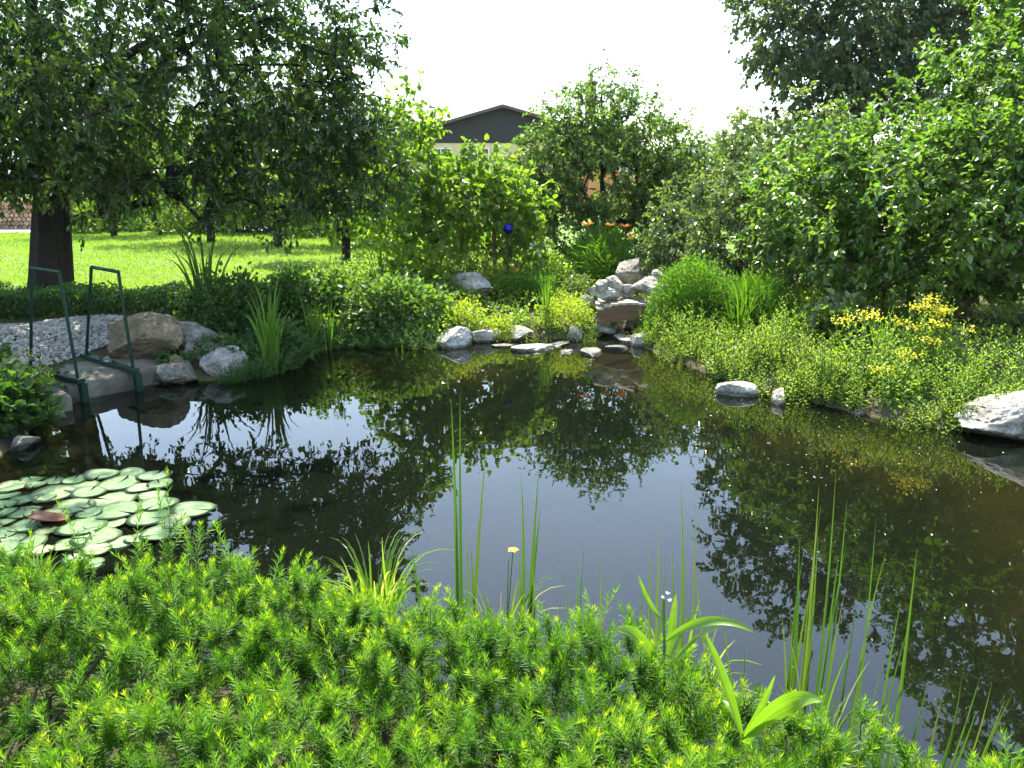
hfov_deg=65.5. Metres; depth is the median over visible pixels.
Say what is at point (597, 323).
boulder
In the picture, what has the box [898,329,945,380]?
marginal plant
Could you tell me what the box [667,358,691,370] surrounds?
marginal plant
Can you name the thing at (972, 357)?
spire plant
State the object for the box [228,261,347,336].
dark bush
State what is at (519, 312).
iris clump
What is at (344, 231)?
fruit tree
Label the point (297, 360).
marginal plant
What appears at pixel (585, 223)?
day lily
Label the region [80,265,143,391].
handrail
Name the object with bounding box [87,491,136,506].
lily pad
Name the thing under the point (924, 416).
marginal plant
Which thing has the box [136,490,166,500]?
lily pad
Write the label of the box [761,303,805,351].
marginal plant
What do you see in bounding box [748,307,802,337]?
marginal plant
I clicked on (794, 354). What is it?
marginal plant
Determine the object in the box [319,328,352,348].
marginal plant
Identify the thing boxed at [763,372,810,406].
marginal plant
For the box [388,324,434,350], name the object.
marginal plant
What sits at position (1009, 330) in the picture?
bank cover
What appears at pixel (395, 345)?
marginal plant
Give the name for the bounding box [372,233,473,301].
leafy bush
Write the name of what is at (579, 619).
reed clump
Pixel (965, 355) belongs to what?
marginal plant
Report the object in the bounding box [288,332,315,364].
marginal plant
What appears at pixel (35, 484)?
lily pad
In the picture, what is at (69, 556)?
lily pad
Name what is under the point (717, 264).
shrub base
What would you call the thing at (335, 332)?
marginal plant
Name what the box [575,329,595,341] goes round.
marginal plant
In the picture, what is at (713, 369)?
marginal plant
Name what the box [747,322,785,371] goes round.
marginal plant
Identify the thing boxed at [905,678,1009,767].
reed clump
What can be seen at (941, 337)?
spire plant
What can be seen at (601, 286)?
boulder
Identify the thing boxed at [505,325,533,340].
boulder
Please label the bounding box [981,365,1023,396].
marginal plant
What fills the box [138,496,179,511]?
lily pad
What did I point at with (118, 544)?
lily pad
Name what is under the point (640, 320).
marginal plant
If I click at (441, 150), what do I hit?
window
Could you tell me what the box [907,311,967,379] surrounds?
marginal plant
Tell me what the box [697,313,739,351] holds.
marginal plant
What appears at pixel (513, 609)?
sedge clump
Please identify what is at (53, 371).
corner cover
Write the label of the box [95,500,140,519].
lily pad
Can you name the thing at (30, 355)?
flowering plant
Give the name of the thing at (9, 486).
lily pad
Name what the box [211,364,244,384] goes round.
marginal plant
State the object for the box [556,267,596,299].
bush
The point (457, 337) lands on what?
boulder
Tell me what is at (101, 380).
stone slab
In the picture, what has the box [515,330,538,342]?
marginal plant
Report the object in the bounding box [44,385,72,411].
stone slab
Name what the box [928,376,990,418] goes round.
marginal plant
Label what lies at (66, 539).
lily pad
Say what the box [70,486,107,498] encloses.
lily pad
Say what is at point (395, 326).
marginal plant
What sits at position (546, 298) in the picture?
iris clump
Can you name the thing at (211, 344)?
boulder
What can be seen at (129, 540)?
lily pad
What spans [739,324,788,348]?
marginal plant
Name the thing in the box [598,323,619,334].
boulder
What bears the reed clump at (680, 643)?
on the ground at (874, 409)
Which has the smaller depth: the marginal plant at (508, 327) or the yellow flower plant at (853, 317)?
the yellow flower plant at (853, 317)
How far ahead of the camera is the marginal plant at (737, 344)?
8.57 m
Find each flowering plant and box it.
[0,346,35,370]
[19,357,54,395]
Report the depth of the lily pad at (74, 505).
5.12 m
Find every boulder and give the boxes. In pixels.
[9,435,40,451]
[107,311,183,359]
[155,361,198,384]
[169,355,184,362]
[176,320,219,352]
[184,340,202,360]
[199,345,247,378]
[200,342,223,355]
[436,326,471,348]
[450,272,493,298]
[471,328,501,342]
[491,344,513,346]
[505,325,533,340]
[510,343,553,351]
[551,341,570,346]
[560,349,572,353]
[567,326,581,340]
[579,347,601,357]
[582,295,595,304]
[586,286,620,301]
[588,316,602,329]
[595,279,607,293]
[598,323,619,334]
[604,345,628,349]
[606,275,623,290]
[613,334,630,342]
[615,258,642,294]
[620,284,635,297]
[623,320,638,329]
[630,333,646,346]
[631,276,666,296]
[651,269,663,280]
[714,381,758,396]
[772,387,784,405]
[851,409,864,414]
[954,390,1023,440]
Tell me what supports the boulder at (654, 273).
on the ground at (874, 409)
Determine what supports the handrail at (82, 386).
on the ground at (874, 409)
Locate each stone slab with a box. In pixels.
[42,356,161,398]
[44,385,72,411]
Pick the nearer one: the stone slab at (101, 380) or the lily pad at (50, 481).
the lily pad at (50, 481)
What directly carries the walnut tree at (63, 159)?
on the ground at (874, 409)
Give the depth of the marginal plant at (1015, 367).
7.05 m
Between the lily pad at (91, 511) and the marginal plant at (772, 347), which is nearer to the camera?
the lily pad at (91, 511)
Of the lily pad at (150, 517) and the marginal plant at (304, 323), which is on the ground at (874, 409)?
the marginal plant at (304, 323)
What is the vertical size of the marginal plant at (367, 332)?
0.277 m
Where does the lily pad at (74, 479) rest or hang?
on the water
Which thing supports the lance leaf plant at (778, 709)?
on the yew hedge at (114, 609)
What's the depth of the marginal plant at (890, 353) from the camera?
7.61 m
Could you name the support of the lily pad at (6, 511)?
on the water
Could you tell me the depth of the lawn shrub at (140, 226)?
27.64 m
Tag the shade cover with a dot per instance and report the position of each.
(224, 341)
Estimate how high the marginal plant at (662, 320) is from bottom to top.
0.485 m
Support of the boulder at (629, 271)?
on the ground at (874, 409)
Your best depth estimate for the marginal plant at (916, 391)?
7.15 m
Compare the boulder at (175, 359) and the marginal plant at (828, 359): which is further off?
the boulder at (175, 359)
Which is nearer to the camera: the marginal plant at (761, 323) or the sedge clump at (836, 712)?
the sedge clump at (836, 712)
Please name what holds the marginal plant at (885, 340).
on the ground at (874, 409)
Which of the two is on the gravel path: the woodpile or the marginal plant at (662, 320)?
the woodpile
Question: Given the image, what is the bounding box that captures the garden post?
[492,228,496,271]
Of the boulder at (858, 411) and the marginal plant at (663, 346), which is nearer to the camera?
the boulder at (858, 411)
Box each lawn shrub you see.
[70,198,117,234]
[88,213,165,232]
[140,199,201,234]
[178,202,239,233]
[282,215,341,238]
[321,212,411,249]
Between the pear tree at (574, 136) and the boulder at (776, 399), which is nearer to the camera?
the boulder at (776, 399)
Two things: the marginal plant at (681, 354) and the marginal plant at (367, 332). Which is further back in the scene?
the marginal plant at (367, 332)
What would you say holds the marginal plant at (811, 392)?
on the ground at (874, 409)
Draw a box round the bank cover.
[665,282,1023,416]
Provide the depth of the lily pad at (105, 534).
4.66 m
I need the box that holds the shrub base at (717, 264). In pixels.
[646,249,739,298]
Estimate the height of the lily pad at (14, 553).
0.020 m
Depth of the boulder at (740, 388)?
7.79 m
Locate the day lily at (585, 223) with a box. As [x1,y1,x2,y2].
[582,221,591,277]
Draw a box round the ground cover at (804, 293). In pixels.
[252,249,880,348]
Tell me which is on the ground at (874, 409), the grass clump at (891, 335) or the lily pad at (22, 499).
the grass clump at (891, 335)
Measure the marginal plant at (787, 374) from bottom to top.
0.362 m
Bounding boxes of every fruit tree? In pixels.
[69,144,174,236]
[116,99,279,242]
[176,117,371,247]
[249,135,418,263]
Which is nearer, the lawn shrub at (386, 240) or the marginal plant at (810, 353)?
the marginal plant at (810, 353)
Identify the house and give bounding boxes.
[391,104,561,206]
[560,71,643,211]
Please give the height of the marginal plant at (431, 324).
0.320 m
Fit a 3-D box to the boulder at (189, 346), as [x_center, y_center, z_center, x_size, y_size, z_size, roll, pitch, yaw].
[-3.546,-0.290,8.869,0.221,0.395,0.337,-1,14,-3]
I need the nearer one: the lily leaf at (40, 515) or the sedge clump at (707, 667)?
the sedge clump at (707, 667)
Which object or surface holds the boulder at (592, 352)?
in the water
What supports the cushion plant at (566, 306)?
on the ground at (874, 409)
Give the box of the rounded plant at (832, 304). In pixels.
[798,288,884,346]
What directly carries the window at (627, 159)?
in the house at (591, 184)
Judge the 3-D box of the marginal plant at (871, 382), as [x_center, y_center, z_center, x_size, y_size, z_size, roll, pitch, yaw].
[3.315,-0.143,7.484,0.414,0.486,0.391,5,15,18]
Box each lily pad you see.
[0,480,32,492]
[0,491,20,499]
[0,499,18,508]
[0,507,17,516]
[0,519,15,525]
[0,527,17,537]
[0,533,26,541]
[0,539,19,551]
[4,549,29,556]
[6,518,39,531]
[7,507,38,518]
[9,495,38,504]
[17,534,47,548]
[19,476,44,481]
[23,506,41,510]
[24,481,47,488]
[29,485,76,501]
[29,544,55,555]
[31,494,56,502]
[32,526,57,534]
[39,508,73,521]
[44,476,63,484]
[48,541,71,550]
[53,498,96,513]
[53,516,107,535]
[54,536,92,550]
[60,474,86,484]
[62,553,86,564]
[63,480,99,490]
[69,526,122,545]
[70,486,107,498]
[75,506,102,518]
[82,542,112,556]
[83,469,120,479]
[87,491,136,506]
[89,557,104,569]
[94,474,139,490]
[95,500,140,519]
[105,535,136,549]
[106,518,126,527]
[116,467,145,477]
[123,533,145,542]
[124,483,153,492]
[125,508,170,525]
[135,470,169,480]
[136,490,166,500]
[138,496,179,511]
[138,525,178,540]
[146,478,172,488]
[156,513,190,528]
[170,501,215,517]
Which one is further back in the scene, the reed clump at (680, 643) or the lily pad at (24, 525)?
the lily pad at (24, 525)
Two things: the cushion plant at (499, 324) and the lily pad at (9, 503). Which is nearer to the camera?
the lily pad at (9, 503)
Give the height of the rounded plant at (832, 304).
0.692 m
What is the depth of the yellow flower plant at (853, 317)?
8.12 m
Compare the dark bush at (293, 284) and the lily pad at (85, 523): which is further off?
the dark bush at (293, 284)
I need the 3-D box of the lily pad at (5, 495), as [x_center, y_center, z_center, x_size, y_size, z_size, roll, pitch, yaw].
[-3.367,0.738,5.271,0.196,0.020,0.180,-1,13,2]
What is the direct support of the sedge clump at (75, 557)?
on the ground at (874, 409)
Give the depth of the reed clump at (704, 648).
2.67 m
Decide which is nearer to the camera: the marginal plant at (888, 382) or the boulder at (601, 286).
the marginal plant at (888, 382)
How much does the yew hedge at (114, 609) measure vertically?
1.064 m
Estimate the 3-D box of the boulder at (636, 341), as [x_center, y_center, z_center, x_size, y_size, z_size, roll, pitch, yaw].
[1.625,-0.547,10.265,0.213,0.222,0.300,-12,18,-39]
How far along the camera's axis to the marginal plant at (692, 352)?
9.16 m
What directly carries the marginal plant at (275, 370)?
on the ground at (874, 409)
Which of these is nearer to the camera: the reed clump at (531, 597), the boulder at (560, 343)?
the reed clump at (531, 597)
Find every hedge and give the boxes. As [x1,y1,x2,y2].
[0,279,246,319]
[0,467,1023,767]
[217,185,394,234]
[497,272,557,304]
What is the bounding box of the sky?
[0,0,1023,149]
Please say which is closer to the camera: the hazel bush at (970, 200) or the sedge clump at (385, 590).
the sedge clump at (385, 590)
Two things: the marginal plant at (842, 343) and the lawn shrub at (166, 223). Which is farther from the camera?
the lawn shrub at (166, 223)
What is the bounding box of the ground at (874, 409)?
[0,197,1023,767]
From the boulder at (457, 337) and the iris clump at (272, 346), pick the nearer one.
the iris clump at (272, 346)
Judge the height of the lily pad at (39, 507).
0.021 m
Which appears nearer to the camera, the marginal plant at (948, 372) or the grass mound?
the marginal plant at (948, 372)
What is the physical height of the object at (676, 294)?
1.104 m
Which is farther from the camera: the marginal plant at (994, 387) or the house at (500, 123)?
the house at (500, 123)
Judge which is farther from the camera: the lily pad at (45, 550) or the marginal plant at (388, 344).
the marginal plant at (388, 344)
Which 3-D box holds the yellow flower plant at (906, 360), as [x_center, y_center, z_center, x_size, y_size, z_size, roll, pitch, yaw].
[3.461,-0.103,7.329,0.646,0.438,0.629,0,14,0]
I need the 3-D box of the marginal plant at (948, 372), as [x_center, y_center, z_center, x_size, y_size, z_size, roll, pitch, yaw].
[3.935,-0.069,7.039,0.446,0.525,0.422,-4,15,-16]
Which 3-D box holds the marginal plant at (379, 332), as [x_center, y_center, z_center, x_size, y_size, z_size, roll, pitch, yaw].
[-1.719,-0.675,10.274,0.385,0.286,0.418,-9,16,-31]
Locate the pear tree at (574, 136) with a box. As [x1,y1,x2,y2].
[495,48,734,265]
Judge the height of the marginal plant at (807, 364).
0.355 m
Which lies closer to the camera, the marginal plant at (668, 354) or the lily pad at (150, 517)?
the lily pad at (150, 517)
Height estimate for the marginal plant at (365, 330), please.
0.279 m
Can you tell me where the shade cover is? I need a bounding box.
[152,296,418,368]
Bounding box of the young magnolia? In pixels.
[350,68,560,274]
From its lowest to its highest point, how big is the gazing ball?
1.197 m
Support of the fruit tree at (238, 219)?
on the ground at (874, 409)
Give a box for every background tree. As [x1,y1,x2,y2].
[28,107,192,164]
[700,101,833,216]
[901,56,1010,191]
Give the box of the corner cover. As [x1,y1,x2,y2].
[31,354,92,392]
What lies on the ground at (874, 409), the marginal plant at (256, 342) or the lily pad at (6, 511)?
the marginal plant at (256, 342)
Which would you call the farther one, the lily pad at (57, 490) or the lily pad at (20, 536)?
the lily pad at (57, 490)
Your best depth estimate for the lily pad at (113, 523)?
4.85 m
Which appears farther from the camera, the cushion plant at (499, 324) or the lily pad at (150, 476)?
the cushion plant at (499, 324)
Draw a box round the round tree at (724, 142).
[668,104,774,234]
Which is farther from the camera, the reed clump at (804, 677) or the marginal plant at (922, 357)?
the marginal plant at (922, 357)
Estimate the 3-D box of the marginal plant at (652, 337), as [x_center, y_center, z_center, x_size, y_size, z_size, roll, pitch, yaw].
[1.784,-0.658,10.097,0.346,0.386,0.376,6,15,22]
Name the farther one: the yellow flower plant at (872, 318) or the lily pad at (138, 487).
the yellow flower plant at (872, 318)
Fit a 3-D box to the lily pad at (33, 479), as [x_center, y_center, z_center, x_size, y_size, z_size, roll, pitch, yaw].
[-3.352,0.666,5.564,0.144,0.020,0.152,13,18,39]
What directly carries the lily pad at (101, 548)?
on the water
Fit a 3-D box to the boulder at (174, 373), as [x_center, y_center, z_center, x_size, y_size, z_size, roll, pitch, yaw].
[-3.535,-0.089,8.375,0.429,0.276,0.473,-6,15,-23]
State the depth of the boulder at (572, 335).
10.55 m
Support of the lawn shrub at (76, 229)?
on the ground at (874, 409)
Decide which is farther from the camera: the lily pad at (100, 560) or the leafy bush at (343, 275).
the leafy bush at (343, 275)
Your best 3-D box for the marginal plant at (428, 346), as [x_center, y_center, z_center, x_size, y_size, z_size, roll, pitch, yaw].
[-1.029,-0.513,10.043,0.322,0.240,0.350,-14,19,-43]
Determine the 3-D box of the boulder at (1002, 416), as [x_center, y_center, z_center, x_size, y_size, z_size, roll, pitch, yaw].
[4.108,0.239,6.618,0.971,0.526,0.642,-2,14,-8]
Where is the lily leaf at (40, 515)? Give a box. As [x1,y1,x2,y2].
[25,510,68,520]
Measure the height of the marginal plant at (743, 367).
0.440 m
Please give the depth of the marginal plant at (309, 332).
9.81 m
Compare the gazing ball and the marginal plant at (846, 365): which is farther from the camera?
the gazing ball
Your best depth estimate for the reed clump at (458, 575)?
3.21 m
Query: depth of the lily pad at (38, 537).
4.59 m
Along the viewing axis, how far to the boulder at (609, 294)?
10.89 m
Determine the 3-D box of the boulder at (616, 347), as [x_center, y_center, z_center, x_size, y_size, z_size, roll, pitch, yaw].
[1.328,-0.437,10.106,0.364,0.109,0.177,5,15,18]
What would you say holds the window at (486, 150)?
in the house at (500, 123)
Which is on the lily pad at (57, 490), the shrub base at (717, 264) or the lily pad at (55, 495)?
the lily pad at (55, 495)
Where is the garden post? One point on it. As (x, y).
(493, 244)
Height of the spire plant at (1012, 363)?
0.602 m
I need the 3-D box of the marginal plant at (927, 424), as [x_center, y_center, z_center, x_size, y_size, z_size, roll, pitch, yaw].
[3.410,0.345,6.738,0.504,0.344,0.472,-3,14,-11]
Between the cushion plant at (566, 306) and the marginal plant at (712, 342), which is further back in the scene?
the cushion plant at (566, 306)
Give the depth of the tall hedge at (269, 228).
26.62 m
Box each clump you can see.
[0,533,104,668]
[163,217,242,293]
[224,279,289,374]
[298,288,321,350]
[305,529,453,665]
[319,300,335,350]
[359,238,389,272]
[411,405,486,667]
[457,564,565,715]
[486,467,540,711]
[511,297,529,325]
[533,271,558,322]
[557,544,604,731]
[630,601,756,746]
[641,488,695,743]
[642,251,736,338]
[697,582,786,766]
[716,278,763,342]
[725,277,776,332]
[747,645,916,767]
[783,291,814,334]
[786,476,846,767]
[828,303,858,349]
[837,525,916,766]
[853,302,900,361]
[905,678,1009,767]
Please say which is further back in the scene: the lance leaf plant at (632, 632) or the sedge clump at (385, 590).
the sedge clump at (385, 590)
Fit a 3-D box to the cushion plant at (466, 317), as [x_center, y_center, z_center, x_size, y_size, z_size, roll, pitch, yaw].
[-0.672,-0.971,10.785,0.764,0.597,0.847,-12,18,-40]
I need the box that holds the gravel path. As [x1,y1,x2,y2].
[0,227,266,231]
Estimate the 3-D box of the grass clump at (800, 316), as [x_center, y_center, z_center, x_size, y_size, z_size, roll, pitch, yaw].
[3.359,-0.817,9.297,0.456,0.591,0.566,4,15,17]
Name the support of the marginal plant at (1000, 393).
on the ground at (874, 409)
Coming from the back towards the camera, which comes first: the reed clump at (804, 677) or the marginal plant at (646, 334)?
the marginal plant at (646, 334)
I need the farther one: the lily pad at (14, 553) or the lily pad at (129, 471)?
the lily pad at (129, 471)
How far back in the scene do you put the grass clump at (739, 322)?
9.56 m
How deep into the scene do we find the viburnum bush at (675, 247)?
11.99 m
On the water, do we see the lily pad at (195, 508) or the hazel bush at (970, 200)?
the lily pad at (195, 508)
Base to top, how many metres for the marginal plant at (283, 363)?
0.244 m
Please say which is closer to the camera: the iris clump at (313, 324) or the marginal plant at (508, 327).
the iris clump at (313, 324)
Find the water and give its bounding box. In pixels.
[0,326,1023,767]
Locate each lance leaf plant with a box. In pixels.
[613,572,755,761]
[703,630,823,743]
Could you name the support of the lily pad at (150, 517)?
on the water
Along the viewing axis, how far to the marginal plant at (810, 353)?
7.63 m
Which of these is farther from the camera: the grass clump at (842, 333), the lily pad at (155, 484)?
the grass clump at (842, 333)
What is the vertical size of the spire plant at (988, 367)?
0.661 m
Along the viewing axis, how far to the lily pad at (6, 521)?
4.85 m
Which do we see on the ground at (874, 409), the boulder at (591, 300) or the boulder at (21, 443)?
the boulder at (21, 443)
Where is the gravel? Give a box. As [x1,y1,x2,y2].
[0,314,122,367]
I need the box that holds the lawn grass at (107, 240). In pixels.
[0,230,548,328]
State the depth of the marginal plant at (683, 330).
9.54 m
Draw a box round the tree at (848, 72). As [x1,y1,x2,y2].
[717,0,1023,235]
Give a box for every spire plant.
[899,292,941,364]
[925,296,966,378]
[941,348,987,394]
[965,324,1007,390]
[994,331,1023,390]
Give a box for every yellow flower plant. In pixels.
[831,314,898,356]
[856,305,934,360]
[864,347,936,394]
[896,292,983,372]
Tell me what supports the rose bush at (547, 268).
on the ground at (874, 409)
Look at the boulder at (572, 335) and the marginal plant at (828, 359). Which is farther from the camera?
the boulder at (572, 335)
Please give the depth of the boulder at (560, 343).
10.30 m
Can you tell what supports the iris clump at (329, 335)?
on the ground at (874, 409)
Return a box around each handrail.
[26,266,89,402]
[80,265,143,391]
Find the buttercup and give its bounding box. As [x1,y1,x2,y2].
[505,547,518,731]
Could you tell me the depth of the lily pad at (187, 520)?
4.86 m
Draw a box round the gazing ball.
[503,224,512,296]
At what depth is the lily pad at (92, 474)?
5.64 m
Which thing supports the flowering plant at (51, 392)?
on the ground at (874, 409)
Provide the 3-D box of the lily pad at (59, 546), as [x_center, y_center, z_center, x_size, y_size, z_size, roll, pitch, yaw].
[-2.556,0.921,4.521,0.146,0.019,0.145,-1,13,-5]
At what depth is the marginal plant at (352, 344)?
10.09 m
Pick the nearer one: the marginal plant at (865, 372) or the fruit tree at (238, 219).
the marginal plant at (865, 372)
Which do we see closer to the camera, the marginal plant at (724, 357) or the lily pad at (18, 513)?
the lily pad at (18, 513)
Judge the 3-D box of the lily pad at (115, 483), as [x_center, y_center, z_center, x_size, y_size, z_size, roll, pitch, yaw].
[-2.711,0.684,5.479,0.284,0.018,0.296,7,15,25]
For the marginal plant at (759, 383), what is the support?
on the ground at (874, 409)
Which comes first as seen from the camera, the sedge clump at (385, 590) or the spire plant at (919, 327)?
the sedge clump at (385, 590)
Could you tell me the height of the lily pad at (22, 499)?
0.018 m
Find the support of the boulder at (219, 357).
on the ground at (874, 409)
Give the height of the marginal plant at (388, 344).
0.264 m
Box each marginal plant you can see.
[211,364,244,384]
[223,353,264,381]
[229,353,270,379]
[237,352,282,379]
[244,332,283,354]
[246,345,296,377]
[259,351,295,371]
[268,342,313,369]
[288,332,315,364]
[293,316,322,333]
[300,330,324,352]
[306,326,329,349]
[311,328,326,342]
[318,323,343,343]
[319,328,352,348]
[333,318,362,342]
[334,333,358,348]
[344,323,369,342]
[347,322,381,341]
[350,328,382,348]
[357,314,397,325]
[357,332,386,348]
[365,320,394,342]
[373,330,403,348]
[378,315,417,342]
[386,326,425,348]
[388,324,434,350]
[398,325,427,344]
[408,325,437,341]
[416,333,441,349]
[421,324,449,340]
[423,311,439,333]
[467,320,480,331]
[482,309,507,327]
[492,316,514,336]
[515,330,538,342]
[520,314,540,327]
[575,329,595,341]
[588,327,603,336]
[633,327,661,344]
[635,309,649,331]
[637,318,666,346]
[648,329,675,351]
[649,303,680,338]
[651,345,686,361]
[654,308,698,346]
[658,309,692,346]
[658,338,690,362]
[662,337,701,356]
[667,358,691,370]
[670,300,709,343]
[674,323,710,360]
[690,315,730,356]
[694,309,735,349]
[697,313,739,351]
[699,333,737,374]
[701,340,745,378]
[713,349,747,372]
[718,351,747,380]
[723,321,775,371]
[724,349,763,382]
[729,320,777,363]
[737,307,790,347]
[737,361,784,394]
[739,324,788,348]
[744,308,790,361]
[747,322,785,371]
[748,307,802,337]
[758,332,816,369]
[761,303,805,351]
[761,333,824,373]
[763,336,808,370]
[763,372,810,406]
[765,355,819,389]
[767,357,814,389]
[775,295,826,350]
[776,326,839,369]
[777,351,832,399]
[795,360,860,402]
[796,350,844,377]
[806,348,866,380]
[806,355,855,401]
[806,368,863,404]
[811,333,860,392]
[813,334,864,389]
[826,357,878,387]
[832,336,880,393]
[835,307,902,378]
[835,367,879,411]
[843,344,889,390]
[852,331,899,379]
[868,312,935,371]
[870,348,929,405]
[871,332,936,393]
[879,416,925,428]
[880,351,947,400]
[886,398,958,433]
[894,392,950,427]
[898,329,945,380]
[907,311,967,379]
[909,340,990,381]
[914,323,993,386]
[927,346,981,402]
[927,360,979,405]
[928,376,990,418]
[940,385,982,432]
[941,351,998,400]
[946,394,978,430]
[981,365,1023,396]
[981,375,1021,398]
[1004,343,1023,390]
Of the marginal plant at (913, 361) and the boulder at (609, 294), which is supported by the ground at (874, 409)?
the marginal plant at (913, 361)
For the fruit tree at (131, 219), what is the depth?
25.07 m
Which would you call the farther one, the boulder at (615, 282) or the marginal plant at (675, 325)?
the boulder at (615, 282)
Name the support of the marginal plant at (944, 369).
on the ground at (874, 409)
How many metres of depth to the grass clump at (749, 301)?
9.64 m
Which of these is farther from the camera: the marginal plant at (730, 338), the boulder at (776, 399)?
the marginal plant at (730, 338)
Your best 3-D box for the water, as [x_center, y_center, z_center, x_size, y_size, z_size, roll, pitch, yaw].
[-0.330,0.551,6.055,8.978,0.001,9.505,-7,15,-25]
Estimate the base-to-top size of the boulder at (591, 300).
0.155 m
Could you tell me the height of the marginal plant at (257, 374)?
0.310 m
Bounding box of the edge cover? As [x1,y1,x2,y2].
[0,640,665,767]
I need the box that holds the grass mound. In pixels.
[702,262,806,337]
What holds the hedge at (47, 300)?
on the ground at (874, 409)
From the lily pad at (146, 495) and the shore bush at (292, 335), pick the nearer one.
the lily pad at (146, 495)
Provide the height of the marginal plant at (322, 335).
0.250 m
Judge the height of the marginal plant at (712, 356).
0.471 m
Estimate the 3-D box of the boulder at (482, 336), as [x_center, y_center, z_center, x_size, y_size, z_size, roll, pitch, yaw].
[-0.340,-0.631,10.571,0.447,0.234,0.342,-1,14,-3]
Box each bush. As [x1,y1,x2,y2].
[0,328,24,370]
[0,357,67,436]
[173,260,286,336]
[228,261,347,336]
[239,316,319,360]
[311,253,399,315]
[335,261,457,337]
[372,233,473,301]
[436,229,500,276]
[479,254,529,298]
[515,243,577,291]
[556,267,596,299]
[559,217,640,285]
[615,80,899,291]
[727,0,1023,335]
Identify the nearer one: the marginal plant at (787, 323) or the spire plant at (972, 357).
the spire plant at (972, 357)
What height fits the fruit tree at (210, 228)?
4.075 m
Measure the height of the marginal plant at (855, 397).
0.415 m
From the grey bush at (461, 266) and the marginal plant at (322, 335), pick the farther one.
the grey bush at (461, 266)
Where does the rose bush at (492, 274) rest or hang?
on the ground at (874, 409)
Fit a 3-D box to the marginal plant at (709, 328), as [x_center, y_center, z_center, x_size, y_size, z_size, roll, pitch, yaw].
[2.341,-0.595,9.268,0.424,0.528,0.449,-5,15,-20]
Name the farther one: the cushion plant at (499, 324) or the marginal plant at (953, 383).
the cushion plant at (499, 324)
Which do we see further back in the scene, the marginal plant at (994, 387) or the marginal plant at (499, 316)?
the marginal plant at (499, 316)
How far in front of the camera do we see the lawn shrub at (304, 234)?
24.67 m
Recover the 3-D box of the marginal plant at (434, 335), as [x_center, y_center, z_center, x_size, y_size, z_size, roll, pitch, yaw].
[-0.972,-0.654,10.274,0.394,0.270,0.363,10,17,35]
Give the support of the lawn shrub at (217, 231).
on the ground at (874, 409)
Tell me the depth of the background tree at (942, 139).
32.18 m
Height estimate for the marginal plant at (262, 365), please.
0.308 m
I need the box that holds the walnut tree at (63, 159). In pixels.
[0,0,435,300]
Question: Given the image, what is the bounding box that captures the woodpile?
[0,195,32,228]
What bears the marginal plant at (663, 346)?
on the ground at (874, 409)
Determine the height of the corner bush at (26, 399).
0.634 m
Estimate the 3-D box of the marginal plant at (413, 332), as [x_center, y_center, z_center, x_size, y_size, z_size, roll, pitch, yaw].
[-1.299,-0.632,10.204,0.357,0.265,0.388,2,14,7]
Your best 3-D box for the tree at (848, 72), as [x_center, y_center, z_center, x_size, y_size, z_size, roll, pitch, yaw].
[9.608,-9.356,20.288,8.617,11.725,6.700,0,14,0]
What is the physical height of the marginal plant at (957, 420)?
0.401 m
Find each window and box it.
[430,148,451,170]
[466,148,489,171]
[619,159,633,176]
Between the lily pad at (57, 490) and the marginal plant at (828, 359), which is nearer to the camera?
the lily pad at (57, 490)
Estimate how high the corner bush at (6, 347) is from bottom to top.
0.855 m
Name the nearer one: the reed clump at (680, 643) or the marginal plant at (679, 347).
the reed clump at (680, 643)
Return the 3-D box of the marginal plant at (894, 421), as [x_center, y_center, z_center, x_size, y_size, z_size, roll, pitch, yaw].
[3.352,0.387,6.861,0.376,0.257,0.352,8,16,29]
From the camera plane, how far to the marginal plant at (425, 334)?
10.21 m
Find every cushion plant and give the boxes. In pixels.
[440,291,488,330]
[483,310,516,341]
[532,286,603,331]
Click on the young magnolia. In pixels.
(453, 181)
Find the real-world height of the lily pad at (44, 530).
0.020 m
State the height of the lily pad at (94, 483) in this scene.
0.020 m
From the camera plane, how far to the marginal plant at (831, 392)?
7.38 m
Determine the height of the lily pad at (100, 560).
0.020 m
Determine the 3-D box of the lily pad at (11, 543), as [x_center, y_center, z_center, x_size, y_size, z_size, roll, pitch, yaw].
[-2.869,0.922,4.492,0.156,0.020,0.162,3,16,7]
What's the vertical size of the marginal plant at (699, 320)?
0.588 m
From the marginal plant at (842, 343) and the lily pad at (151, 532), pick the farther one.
the marginal plant at (842, 343)
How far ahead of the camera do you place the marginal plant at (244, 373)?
8.39 m
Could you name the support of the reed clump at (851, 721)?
on the ground at (874, 409)
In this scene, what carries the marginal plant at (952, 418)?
on the ground at (874, 409)
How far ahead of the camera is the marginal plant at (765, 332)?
8.46 m
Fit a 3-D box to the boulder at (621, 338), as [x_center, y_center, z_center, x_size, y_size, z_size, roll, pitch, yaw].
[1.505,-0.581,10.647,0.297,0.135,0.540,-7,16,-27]
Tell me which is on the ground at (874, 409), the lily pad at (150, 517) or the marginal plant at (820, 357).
the marginal plant at (820, 357)
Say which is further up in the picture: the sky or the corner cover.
the sky

